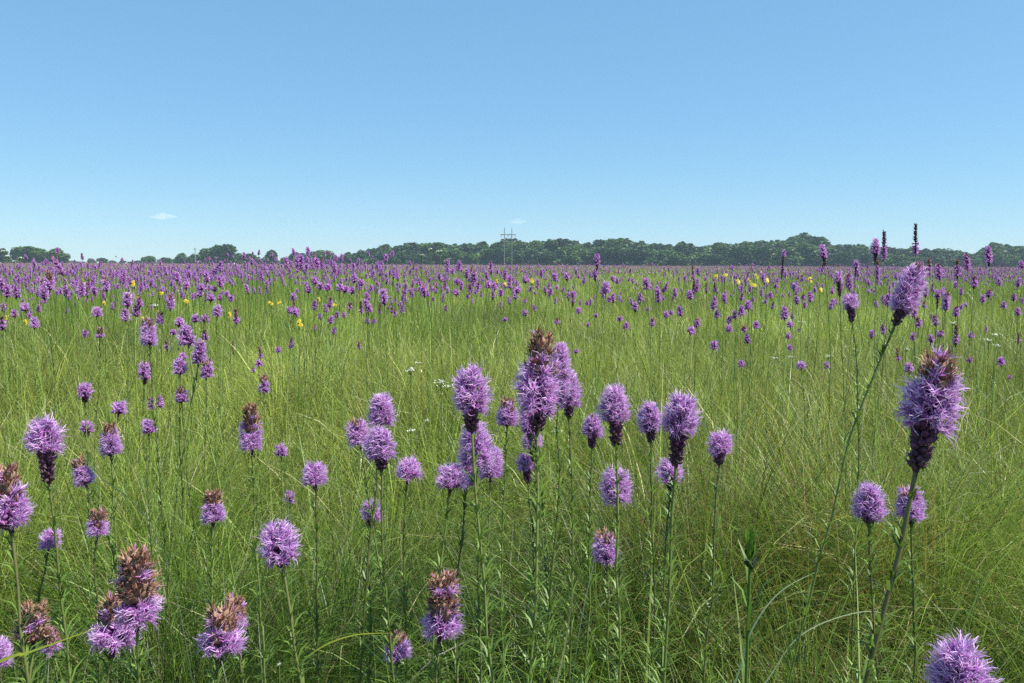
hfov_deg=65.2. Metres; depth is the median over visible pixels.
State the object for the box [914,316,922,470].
blazing star
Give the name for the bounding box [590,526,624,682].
blazing star
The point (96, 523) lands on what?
blazing star
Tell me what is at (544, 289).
blazing star
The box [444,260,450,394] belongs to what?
blazing star
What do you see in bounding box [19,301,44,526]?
blazing star
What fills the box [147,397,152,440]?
blazing star
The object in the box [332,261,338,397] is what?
blazing star
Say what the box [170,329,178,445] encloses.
blazing star
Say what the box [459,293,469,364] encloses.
blazing star
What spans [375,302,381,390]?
blazing star
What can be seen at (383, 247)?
tree
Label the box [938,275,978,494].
blazing star
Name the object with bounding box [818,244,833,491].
blazing star
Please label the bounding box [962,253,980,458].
blazing star
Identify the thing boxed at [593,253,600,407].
blazing star
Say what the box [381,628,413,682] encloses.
blazing star
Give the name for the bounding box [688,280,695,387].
blazing star
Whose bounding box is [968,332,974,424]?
blazing star
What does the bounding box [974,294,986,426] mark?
blazing star
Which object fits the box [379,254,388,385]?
blazing star
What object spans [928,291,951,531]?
blazing star
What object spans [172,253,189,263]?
tree
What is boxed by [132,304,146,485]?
blazing star
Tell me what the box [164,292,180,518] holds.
blazing star
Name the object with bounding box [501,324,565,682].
blazing star
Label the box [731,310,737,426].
blazing star
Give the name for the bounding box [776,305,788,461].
blazing star
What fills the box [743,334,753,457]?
blazing star
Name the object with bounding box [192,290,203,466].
blazing star
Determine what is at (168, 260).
tree
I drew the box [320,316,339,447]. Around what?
blazing star
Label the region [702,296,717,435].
blazing star
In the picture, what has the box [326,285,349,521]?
blazing star
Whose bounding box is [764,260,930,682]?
blazing star
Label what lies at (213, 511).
blazing star
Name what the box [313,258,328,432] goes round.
blazing star
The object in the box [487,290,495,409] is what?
blazing star
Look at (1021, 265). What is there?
blazing star
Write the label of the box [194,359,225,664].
blazing star
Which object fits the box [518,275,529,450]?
blazing star
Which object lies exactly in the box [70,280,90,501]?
blazing star
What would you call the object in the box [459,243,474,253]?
tree
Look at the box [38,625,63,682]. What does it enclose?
blazing star
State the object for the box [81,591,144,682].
blazing star
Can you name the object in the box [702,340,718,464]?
blazing star
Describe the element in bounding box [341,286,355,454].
blazing star
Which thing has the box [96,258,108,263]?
tree
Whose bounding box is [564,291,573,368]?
blazing star
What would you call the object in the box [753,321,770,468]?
blazing star
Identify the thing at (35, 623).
blazing star
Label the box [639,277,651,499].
blazing star
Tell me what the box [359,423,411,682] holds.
blazing star
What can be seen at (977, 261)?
tree
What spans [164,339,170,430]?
blazing star
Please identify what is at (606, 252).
tree
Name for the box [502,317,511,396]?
blazing star
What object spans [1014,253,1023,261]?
tree
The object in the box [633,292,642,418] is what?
blazing star
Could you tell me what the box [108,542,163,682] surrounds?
blazing star
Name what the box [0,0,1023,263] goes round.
sky
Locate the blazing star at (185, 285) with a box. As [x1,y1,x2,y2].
[182,281,203,487]
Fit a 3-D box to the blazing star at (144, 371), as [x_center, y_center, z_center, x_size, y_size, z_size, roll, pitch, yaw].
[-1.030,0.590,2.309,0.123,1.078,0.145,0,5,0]
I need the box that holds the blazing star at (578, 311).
[573,307,581,372]
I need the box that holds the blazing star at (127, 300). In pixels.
[117,291,134,553]
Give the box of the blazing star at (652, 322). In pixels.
[644,317,654,464]
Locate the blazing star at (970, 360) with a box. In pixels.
[964,356,972,376]
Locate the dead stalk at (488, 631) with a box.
[484,576,489,680]
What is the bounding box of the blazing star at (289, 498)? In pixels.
[278,491,295,604]
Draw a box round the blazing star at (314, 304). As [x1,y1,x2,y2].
[311,299,319,452]
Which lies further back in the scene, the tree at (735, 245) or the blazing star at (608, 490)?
the tree at (735, 245)
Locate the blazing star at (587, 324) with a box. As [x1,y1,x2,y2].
[583,322,589,375]
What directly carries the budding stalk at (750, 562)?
on the ground at (198, 503)
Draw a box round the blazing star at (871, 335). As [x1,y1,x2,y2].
[856,330,875,427]
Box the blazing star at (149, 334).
[138,316,191,681]
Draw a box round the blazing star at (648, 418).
[633,399,667,682]
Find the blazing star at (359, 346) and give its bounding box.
[357,341,366,419]
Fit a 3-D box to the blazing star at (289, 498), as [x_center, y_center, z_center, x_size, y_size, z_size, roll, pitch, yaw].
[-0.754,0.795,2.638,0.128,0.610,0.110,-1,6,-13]
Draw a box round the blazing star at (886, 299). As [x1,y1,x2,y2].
[863,292,891,473]
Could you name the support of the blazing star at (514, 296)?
on the ground at (198, 503)
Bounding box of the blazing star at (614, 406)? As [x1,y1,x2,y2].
[594,381,644,682]
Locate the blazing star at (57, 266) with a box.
[50,256,110,422]
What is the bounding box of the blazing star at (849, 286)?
[845,274,856,390]
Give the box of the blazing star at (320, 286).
[309,282,326,491]
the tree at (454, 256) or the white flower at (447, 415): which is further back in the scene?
the tree at (454, 256)
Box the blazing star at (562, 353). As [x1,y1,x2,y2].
[531,341,573,682]
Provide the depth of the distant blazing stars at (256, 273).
11.39 m
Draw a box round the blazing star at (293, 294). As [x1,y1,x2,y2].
[289,292,296,450]
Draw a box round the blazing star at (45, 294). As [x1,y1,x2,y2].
[36,277,85,550]
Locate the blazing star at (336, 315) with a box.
[324,311,340,407]
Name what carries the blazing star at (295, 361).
on the ground at (198, 503)
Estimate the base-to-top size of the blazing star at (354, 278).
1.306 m
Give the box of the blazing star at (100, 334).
[90,327,104,505]
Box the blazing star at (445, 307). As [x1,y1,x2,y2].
[444,305,451,378]
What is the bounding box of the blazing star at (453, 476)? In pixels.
[419,461,469,682]
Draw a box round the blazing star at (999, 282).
[991,278,1002,399]
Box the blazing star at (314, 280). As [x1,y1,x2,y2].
[311,276,324,456]
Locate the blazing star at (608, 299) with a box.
[606,295,615,384]
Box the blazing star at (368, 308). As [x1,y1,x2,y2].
[364,304,371,407]
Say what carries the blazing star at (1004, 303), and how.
on the ground at (198, 503)
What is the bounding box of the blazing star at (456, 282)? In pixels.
[453,278,478,418]
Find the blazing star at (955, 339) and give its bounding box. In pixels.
[931,324,959,484]
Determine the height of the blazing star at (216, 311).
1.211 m
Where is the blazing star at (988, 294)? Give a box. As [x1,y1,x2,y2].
[982,288,993,456]
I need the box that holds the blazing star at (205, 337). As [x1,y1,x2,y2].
[201,329,233,490]
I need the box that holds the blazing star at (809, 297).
[799,291,812,399]
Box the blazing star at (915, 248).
[908,223,919,466]
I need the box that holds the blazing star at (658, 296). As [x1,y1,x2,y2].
[641,288,661,491]
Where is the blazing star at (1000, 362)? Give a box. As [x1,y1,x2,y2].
[996,357,1010,480]
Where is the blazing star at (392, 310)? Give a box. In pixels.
[383,304,393,371]
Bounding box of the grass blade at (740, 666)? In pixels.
[734,572,814,682]
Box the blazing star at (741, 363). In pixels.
[738,360,747,464]
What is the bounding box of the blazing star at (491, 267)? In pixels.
[486,261,493,390]
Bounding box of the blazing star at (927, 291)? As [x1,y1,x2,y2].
[919,285,928,376]
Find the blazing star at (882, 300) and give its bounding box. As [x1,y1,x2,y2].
[880,295,886,398]
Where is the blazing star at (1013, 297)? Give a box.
[1004,293,1016,410]
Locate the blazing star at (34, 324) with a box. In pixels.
[29,316,43,495]
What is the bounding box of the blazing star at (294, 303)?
[292,300,296,398]
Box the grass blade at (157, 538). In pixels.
[54,407,192,682]
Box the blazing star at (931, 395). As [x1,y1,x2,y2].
[843,343,970,682]
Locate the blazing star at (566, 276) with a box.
[564,272,573,428]
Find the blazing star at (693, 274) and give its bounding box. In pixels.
[691,265,694,366]
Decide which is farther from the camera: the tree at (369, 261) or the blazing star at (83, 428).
the tree at (369, 261)
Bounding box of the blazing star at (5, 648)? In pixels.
[0,635,13,682]
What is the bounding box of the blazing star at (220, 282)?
[217,277,235,444]
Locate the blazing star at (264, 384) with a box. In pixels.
[255,372,276,626]
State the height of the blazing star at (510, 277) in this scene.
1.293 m
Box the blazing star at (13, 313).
[10,309,21,454]
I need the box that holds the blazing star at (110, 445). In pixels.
[96,420,140,682]
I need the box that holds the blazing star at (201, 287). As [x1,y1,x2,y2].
[196,284,219,483]
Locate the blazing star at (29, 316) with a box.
[25,312,44,417]
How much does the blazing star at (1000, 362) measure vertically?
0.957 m
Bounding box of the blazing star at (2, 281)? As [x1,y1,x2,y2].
[0,279,21,452]
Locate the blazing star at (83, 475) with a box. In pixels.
[70,452,158,682]
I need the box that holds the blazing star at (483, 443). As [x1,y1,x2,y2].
[454,418,500,682]
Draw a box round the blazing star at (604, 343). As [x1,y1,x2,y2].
[600,289,609,387]
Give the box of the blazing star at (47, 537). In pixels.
[28,526,63,682]
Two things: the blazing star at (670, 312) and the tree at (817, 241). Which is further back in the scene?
the tree at (817, 241)
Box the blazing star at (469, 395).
[450,363,517,682]
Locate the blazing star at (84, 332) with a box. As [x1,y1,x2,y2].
[79,329,88,415]
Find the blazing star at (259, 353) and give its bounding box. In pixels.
[258,346,262,373]
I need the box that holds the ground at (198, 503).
[4,263,990,682]
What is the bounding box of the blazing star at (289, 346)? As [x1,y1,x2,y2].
[287,339,293,387]
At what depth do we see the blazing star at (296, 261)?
5.34 m
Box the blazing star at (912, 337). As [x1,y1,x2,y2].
[909,333,916,379]
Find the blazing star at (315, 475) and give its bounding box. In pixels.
[299,459,336,682]
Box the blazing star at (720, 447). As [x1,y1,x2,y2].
[690,428,733,682]
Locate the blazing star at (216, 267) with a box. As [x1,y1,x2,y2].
[183,261,222,405]
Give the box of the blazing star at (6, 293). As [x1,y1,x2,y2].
[1,284,23,480]
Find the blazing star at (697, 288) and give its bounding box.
[675,284,699,388]
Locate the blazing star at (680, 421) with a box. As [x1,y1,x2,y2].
[649,389,703,682]
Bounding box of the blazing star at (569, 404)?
[550,369,594,682]
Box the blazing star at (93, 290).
[91,286,97,440]
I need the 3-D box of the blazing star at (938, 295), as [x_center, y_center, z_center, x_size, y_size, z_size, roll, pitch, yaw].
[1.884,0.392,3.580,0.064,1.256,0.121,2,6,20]
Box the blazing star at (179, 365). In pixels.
[169,357,199,677]
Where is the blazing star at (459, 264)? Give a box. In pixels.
[452,260,461,374]
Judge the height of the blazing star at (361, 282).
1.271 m
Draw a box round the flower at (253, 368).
[251,366,256,409]
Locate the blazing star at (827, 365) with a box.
[823,361,843,456]
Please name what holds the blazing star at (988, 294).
on the ground at (198, 503)
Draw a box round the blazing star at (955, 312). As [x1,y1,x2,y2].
[931,305,959,451]
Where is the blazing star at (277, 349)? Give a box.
[264,346,281,459]
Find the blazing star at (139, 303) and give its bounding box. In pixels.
[135,296,150,460]
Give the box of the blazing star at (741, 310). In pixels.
[731,305,745,455]
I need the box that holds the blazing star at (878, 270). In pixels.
[874,260,880,404]
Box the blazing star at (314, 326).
[313,323,318,404]
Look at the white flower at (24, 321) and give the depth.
5.04 m
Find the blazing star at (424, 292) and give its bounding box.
[420,284,435,454]
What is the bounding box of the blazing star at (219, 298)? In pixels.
[218,294,226,408]
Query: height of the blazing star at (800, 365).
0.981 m
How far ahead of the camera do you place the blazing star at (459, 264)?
5.33 m
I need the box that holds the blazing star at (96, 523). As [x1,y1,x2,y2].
[79,506,116,682]
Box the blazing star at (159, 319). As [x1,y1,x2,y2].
[153,310,164,517]
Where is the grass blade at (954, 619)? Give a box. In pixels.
[948,589,965,642]
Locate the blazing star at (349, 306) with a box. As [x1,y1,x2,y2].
[338,300,351,442]
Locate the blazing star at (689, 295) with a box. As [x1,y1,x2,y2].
[686,290,695,390]
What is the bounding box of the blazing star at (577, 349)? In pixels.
[563,348,578,436]
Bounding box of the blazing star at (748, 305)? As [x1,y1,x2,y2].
[744,300,761,466]
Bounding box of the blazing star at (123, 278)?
[116,270,126,429]
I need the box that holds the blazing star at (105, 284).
[95,275,112,504]
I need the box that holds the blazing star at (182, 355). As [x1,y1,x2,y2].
[178,352,200,490]
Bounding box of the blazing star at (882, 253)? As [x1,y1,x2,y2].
[854,230,887,458]
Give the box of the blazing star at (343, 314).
[342,312,350,369]
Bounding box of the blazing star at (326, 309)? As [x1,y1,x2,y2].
[323,304,335,408]
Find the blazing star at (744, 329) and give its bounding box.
[740,324,756,441]
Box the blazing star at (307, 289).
[296,285,311,488]
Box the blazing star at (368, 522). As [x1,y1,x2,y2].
[358,498,385,682]
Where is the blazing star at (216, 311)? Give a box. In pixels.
[212,304,245,583]
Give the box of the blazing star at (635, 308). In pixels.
[631,302,641,465]
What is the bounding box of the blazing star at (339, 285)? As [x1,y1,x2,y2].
[336,283,360,498]
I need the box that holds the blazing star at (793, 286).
[790,283,798,421]
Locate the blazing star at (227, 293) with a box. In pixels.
[220,290,229,424]
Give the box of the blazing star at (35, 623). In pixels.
[9,598,52,681]
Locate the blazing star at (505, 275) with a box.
[492,270,506,380]
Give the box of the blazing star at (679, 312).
[676,305,698,441]
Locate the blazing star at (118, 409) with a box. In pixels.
[96,400,128,680]
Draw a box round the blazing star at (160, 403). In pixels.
[155,395,164,463]
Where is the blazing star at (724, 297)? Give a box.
[721,293,738,417]
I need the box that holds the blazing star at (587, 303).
[582,299,589,380]
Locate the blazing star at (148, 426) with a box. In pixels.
[138,418,167,675]
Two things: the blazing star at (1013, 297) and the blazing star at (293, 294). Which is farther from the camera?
the blazing star at (1013, 297)
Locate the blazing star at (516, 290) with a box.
[469,287,520,511]
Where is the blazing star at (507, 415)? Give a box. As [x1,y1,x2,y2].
[490,396,520,682]
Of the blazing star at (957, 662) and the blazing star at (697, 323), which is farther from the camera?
the blazing star at (697, 323)
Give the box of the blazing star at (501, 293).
[496,289,503,401]
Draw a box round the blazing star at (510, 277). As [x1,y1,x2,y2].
[491,275,512,409]
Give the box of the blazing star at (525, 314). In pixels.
[522,309,529,356]
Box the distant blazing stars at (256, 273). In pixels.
[0,246,1023,382]
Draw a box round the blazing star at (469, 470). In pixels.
[446,462,475,682]
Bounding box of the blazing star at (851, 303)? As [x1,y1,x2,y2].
[824,291,870,682]
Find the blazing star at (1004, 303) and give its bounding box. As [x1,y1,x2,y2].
[996,301,1006,434]
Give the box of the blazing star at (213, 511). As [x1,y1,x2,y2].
[197,487,230,682]
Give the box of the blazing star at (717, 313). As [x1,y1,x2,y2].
[714,309,720,430]
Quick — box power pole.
[501,228,515,264]
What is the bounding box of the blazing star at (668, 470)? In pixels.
[645,457,684,682]
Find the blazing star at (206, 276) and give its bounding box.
[193,271,210,467]
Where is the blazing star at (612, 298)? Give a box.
[608,293,615,424]
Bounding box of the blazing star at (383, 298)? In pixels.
[375,288,395,525]
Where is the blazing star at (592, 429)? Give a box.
[571,412,606,682]
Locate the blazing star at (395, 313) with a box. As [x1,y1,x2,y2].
[392,308,398,378]
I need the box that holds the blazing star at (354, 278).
[348,274,357,475]
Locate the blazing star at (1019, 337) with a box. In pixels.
[1014,332,1020,400]
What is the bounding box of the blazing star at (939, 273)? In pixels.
[934,262,944,462]
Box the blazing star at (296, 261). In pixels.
[294,255,307,413]
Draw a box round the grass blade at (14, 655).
[0,625,103,662]
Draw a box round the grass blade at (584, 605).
[572,498,602,682]
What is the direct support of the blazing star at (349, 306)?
on the ground at (198, 503)
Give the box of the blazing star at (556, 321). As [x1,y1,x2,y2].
[554,317,559,409]
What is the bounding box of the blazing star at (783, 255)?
[766,250,785,439]
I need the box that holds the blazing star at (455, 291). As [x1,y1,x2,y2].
[453,288,464,447]
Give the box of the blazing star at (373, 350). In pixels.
[365,318,377,394]
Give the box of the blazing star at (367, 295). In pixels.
[364,292,383,392]
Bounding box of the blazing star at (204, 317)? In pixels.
[190,313,209,489]
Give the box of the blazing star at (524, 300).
[522,298,527,358]
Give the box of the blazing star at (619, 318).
[616,315,622,384]
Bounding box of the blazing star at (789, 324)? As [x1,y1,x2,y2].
[787,321,808,459]
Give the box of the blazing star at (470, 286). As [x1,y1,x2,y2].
[467,283,473,367]
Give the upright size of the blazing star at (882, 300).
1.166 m
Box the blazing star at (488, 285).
[478,280,491,377]
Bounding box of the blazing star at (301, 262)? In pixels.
[297,254,308,449]
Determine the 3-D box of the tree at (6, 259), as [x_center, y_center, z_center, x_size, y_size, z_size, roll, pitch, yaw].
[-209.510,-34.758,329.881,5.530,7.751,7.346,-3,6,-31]
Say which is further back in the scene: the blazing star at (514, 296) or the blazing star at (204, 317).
the blazing star at (514, 296)
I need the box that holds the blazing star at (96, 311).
[69,306,102,569]
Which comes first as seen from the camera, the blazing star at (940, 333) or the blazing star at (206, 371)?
the blazing star at (206, 371)
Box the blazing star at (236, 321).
[232,307,239,510]
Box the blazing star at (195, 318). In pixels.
[183,313,199,495]
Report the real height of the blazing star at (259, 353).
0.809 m
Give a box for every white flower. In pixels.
[1,250,18,424]
[5,255,19,422]
[13,260,25,426]
[19,257,33,410]
[129,646,131,682]
[150,304,157,395]
[277,662,280,682]
[405,367,421,539]
[407,428,415,497]
[420,254,425,413]
[428,248,432,413]
[434,379,447,572]
[438,250,442,428]
[442,383,453,461]
[904,347,912,399]
[981,333,999,460]
[983,338,991,462]
[990,344,999,424]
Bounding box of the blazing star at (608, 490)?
[596,464,638,682]
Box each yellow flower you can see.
[102,301,105,357]
[131,280,137,448]
[159,292,162,449]
[183,299,197,435]
[227,312,231,396]
[268,301,272,401]
[277,301,282,358]
[294,319,302,483]
[503,282,506,379]
[530,278,533,340]
[715,274,717,388]
[721,273,727,381]
[736,279,739,425]
[746,278,750,350]
[747,283,756,428]
[753,274,758,348]
[762,278,768,386]
[807,277,812,400]
[812,288,822,394]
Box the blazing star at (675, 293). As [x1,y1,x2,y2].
[673,288,680,392]
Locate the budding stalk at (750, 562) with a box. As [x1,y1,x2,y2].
[713,514,783,682]
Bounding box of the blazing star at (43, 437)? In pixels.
[21,412,89,682]
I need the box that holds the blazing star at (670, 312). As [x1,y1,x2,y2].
[669,310,677,376]
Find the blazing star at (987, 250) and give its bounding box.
[983,245,994,486]
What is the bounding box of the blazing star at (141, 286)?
[138,282,156,423]
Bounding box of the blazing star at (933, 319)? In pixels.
[931,314,946,463]
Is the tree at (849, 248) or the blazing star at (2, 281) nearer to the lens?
the blazing star at (2, 281)
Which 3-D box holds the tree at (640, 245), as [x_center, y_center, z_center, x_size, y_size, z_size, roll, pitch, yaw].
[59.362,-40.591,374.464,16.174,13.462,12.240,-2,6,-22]
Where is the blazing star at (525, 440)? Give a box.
[520,433,580,682]
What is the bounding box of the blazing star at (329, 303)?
[315,296,332,449]
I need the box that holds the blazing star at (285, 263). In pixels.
[283,257,297,395]
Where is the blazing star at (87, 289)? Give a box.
[85,281,115,417]
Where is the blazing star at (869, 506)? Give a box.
[847,478,896,682]
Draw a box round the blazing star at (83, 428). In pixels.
[76,420,102,674]
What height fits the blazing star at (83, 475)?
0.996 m
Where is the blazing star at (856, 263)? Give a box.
[839,260,859,439]
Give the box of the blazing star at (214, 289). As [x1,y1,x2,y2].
[209,285,222,445]
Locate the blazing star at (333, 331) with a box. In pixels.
[328,327,336,394]
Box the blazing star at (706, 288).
[704,282,708,346]
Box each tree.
[0,248,11,263]
[8,253,29,262]
[10,246,47,263]
[45,248,70,263]
[87,258,96,263]
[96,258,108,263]
[141,256,155,263]
[156,257,171,263]
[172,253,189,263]
[187,253,197,263]
[194,248,209,264]
[204,248,215,263]
[211,244,237,264]
[233,253,242,263]
[243,253,257,263]
[261,249,278,264]
[288,252,305,263]
[308,250,334,264]
[328,256,340,263]
[339,252,351,263]
[350,249,372,264]
[363,257,377,264]
[365,248,382,257]
[374,250,396,264]
[378,244,391,250]
[389,245,410,253]
[391,251,407,264]
[403,242,420,262]
[406,253,428,264]
[419,242,457,254]
[424,252,441,265]
[434,248,465,265]
[452,243,464,255]
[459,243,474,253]
[461,252,479,264]
[470,241,491,260]
[474,250,493,264]
[484,247,510,266]
[490,242,507,248]
[495,238,521,248]
[503,250,525,265]
[505,241,532,261]
[523,249,538,265]
[526,240,549,251]
[535,251,560,265]
[543,238,572,256]
[553,246,583,266]
[566,247,589,265]
[571,240,586,249]
[581,247,608,265]
[582,242,590,248]
[589,245,624,265]
[590,239,610,265]
[605,238,633,248]
[605,246,637,265]
[619,249,642,266]
[627,241,649,249]
[638,248,659,265]
[649,243,668,250]
[655,249,675,265]
[663,251,690,265]
[666,244,672,249]
[672,241,695,255]
[685,252,710,265]
[690,246,704,265]
[702,242,730,255]
[703,253,725,266]
[718,256,737,267]
[726,246,763,267]
[730,243,739,248]
[737,241,756,247]
[742,245,775,265]
[754,240,766,245]
[766,239,786,266]
[771,246,804,265]
[780,240,822,266]
[786,236,806,241]
[795,232,813,240]
[804,247,827,266]
[807,236,828,266]
[817,247,846,266]
[833,251,861,267]
[834,244,862,266]
[853,244,871,252]
[858,251,878,266]
[870,253,892,266]
[879,245,898,256]
[884,254,912,266]
[897,248,912,255]
[899,256,924,267]
[912,248,934,263]
[917,257,934,267]
[930,254,947,266]
[932,248,955,259]
[946,259,955,266]
[950,252,972,260]
[968,253,979,260]
[970,258,990,267]
[978,242,1010,256]
[979,248,1007,266]
[998,255,1021,267]
[1002,244,1017,253]
[1009,246,1023,254]
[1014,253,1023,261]
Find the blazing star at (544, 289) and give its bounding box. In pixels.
[543,286,549,331]
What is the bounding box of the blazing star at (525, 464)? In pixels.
[515,451,556,682]
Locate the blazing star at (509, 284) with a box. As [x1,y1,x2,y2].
[507,282,520,390]
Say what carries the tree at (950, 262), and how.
on the ground at (198, 503)
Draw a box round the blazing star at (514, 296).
[513,293,525,361]
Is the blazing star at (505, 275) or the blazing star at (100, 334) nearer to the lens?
the blazing star at (100, 334)
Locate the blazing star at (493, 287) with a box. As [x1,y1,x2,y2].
[491,282,505,427]
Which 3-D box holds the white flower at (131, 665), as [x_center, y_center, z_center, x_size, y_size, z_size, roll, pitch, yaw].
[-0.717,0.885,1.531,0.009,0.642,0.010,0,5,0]
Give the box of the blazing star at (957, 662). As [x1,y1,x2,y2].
[919,627,1003,682]
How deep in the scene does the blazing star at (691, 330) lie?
3.55 m
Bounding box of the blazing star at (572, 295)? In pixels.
[570,290,582,422]
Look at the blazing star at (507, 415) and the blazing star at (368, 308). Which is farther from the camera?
the blazing star at (368, 308)
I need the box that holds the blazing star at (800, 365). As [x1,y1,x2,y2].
[795,360,808,502]
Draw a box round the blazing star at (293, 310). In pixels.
[281,307,297,504]
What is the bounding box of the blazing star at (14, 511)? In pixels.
[0,459,45,682]
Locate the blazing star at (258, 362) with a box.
[255,359,266,494]
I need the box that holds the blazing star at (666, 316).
[663,311,671,395]
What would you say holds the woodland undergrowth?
on the ground at (198, 503)
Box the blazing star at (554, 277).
[551,273,560,444]
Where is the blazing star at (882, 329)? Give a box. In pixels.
[880,322,890,428]
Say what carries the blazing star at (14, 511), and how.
on the ground at (198, 503)
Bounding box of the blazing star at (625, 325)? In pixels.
[614,321,628,382]
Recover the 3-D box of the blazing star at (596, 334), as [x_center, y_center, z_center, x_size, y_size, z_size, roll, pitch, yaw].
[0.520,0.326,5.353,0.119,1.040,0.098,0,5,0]
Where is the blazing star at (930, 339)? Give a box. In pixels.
[927,334,934,471]
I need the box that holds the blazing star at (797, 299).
[794,296,805,423]
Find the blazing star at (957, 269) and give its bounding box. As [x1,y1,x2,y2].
[953,258,961,471]
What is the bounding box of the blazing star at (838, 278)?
[834,271,854,546]
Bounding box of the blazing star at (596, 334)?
[593,313,597,391]
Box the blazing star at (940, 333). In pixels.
[918,329,942,485]
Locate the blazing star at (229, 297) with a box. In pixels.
[221,294,234,474]
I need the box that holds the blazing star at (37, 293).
[34,289,50,414]
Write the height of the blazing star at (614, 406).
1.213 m
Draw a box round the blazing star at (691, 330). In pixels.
[683,326,694,481]
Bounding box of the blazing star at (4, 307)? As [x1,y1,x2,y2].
[0,302,10,432]
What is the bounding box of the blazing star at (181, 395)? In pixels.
[173,385,213,623]
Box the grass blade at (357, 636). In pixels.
[302,563,402,682]
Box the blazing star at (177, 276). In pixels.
[172,272,180,487]
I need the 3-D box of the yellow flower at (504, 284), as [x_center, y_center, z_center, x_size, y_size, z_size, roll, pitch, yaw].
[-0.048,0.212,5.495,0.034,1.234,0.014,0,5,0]
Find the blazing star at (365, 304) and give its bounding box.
[362,298,375,463]
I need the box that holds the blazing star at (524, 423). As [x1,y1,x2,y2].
[518,412,577,682]
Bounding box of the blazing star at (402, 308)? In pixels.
[395,305,404,393]
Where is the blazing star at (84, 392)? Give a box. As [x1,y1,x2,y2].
[75,381,98,668]
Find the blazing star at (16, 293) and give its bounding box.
[11,285,26,482]
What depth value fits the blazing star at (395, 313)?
6.39 m
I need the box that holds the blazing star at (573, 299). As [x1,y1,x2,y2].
[570,298,575,363]
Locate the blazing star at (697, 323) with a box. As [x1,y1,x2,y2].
[689,317,700,468]
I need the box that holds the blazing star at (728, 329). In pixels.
[725,324,738,462]
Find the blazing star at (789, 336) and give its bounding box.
[774,332,791,459]
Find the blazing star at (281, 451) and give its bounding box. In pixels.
[273,442,299,671]
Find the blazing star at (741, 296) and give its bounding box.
[731,292,743,386]
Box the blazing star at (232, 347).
[231,341,234,382]
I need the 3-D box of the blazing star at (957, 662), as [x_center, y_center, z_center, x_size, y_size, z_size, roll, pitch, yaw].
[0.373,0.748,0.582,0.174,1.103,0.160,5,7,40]
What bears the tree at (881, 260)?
on the ground at (198, 503)
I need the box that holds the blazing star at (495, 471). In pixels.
[464,445,505,682]
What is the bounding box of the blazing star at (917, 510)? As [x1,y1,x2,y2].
[890,485,930,682]
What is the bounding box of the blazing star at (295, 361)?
[290,337,305,416]
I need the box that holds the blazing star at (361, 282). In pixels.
[358,279,372,394]
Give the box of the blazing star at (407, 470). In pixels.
[388,455,425,682]
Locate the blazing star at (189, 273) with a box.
[186,270,221,442]
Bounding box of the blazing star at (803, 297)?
[798,293,805,402]
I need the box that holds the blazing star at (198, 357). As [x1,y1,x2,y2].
[152,338,207,646]
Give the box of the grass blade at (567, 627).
[556,548,572,682]
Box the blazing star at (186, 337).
[175,321,262,676]
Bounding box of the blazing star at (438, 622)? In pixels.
[417,568,466,682]
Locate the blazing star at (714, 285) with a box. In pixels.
[713,282,721,365]
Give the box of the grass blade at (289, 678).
[285,633,378,682]
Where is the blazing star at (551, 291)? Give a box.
[549,287,553,318]
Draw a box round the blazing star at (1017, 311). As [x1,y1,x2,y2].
[1009,307,1020,434]
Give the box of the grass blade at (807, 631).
[765,611,902,682]
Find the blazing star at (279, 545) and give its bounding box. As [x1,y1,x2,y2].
[254,517,315,682]
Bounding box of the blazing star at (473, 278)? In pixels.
[441,270,478,492]
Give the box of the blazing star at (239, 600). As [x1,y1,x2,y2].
[224,592,253,682]
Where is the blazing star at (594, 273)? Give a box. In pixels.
[590,269,597,414]
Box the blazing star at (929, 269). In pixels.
[927,258,933,342]
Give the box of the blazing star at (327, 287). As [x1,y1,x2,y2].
[298,284,331,468]
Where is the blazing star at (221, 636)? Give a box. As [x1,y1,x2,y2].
[194,596,248,682]
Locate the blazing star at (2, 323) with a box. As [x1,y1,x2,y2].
[0,315,20,462]
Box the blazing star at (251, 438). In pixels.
[237,402,283,682]
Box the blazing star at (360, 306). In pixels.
[359,300,368,396]
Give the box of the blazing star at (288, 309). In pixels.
[286,306,300,412]
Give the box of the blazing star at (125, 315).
[116,307,131,531]
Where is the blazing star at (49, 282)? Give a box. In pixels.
[43,269,73,586]
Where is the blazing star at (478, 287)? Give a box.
[466,281,480,364]
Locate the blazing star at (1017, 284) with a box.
[1012,278,1021,399]
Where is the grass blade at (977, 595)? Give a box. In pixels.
[957,539,1023,639]
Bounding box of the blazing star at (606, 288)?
[578,281,610,543]
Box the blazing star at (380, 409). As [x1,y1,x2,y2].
[340,391,398,682]
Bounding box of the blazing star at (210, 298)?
[204,294,228,503]
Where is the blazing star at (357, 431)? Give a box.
[345,417,427,682]
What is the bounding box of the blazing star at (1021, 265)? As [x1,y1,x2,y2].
[1019,260,1023,407]
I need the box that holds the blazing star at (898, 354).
[895,347,900,398]
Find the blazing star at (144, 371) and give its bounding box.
[133,361,160,670]
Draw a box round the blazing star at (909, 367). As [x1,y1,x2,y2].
[894,361,914,531]
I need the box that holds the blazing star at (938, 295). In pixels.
[929,289,940,473]
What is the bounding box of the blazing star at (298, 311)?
[291,308,303,425]
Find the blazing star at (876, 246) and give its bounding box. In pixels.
[868,238,880,525]
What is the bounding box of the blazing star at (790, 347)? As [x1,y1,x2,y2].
[787,344,796,400]
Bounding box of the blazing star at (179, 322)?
[164,317,184,547]
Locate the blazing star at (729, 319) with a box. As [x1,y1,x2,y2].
[717,315,732,426]
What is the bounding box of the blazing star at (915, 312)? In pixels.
[904,308,917,463]
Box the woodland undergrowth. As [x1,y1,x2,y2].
[379,259,1003,268]

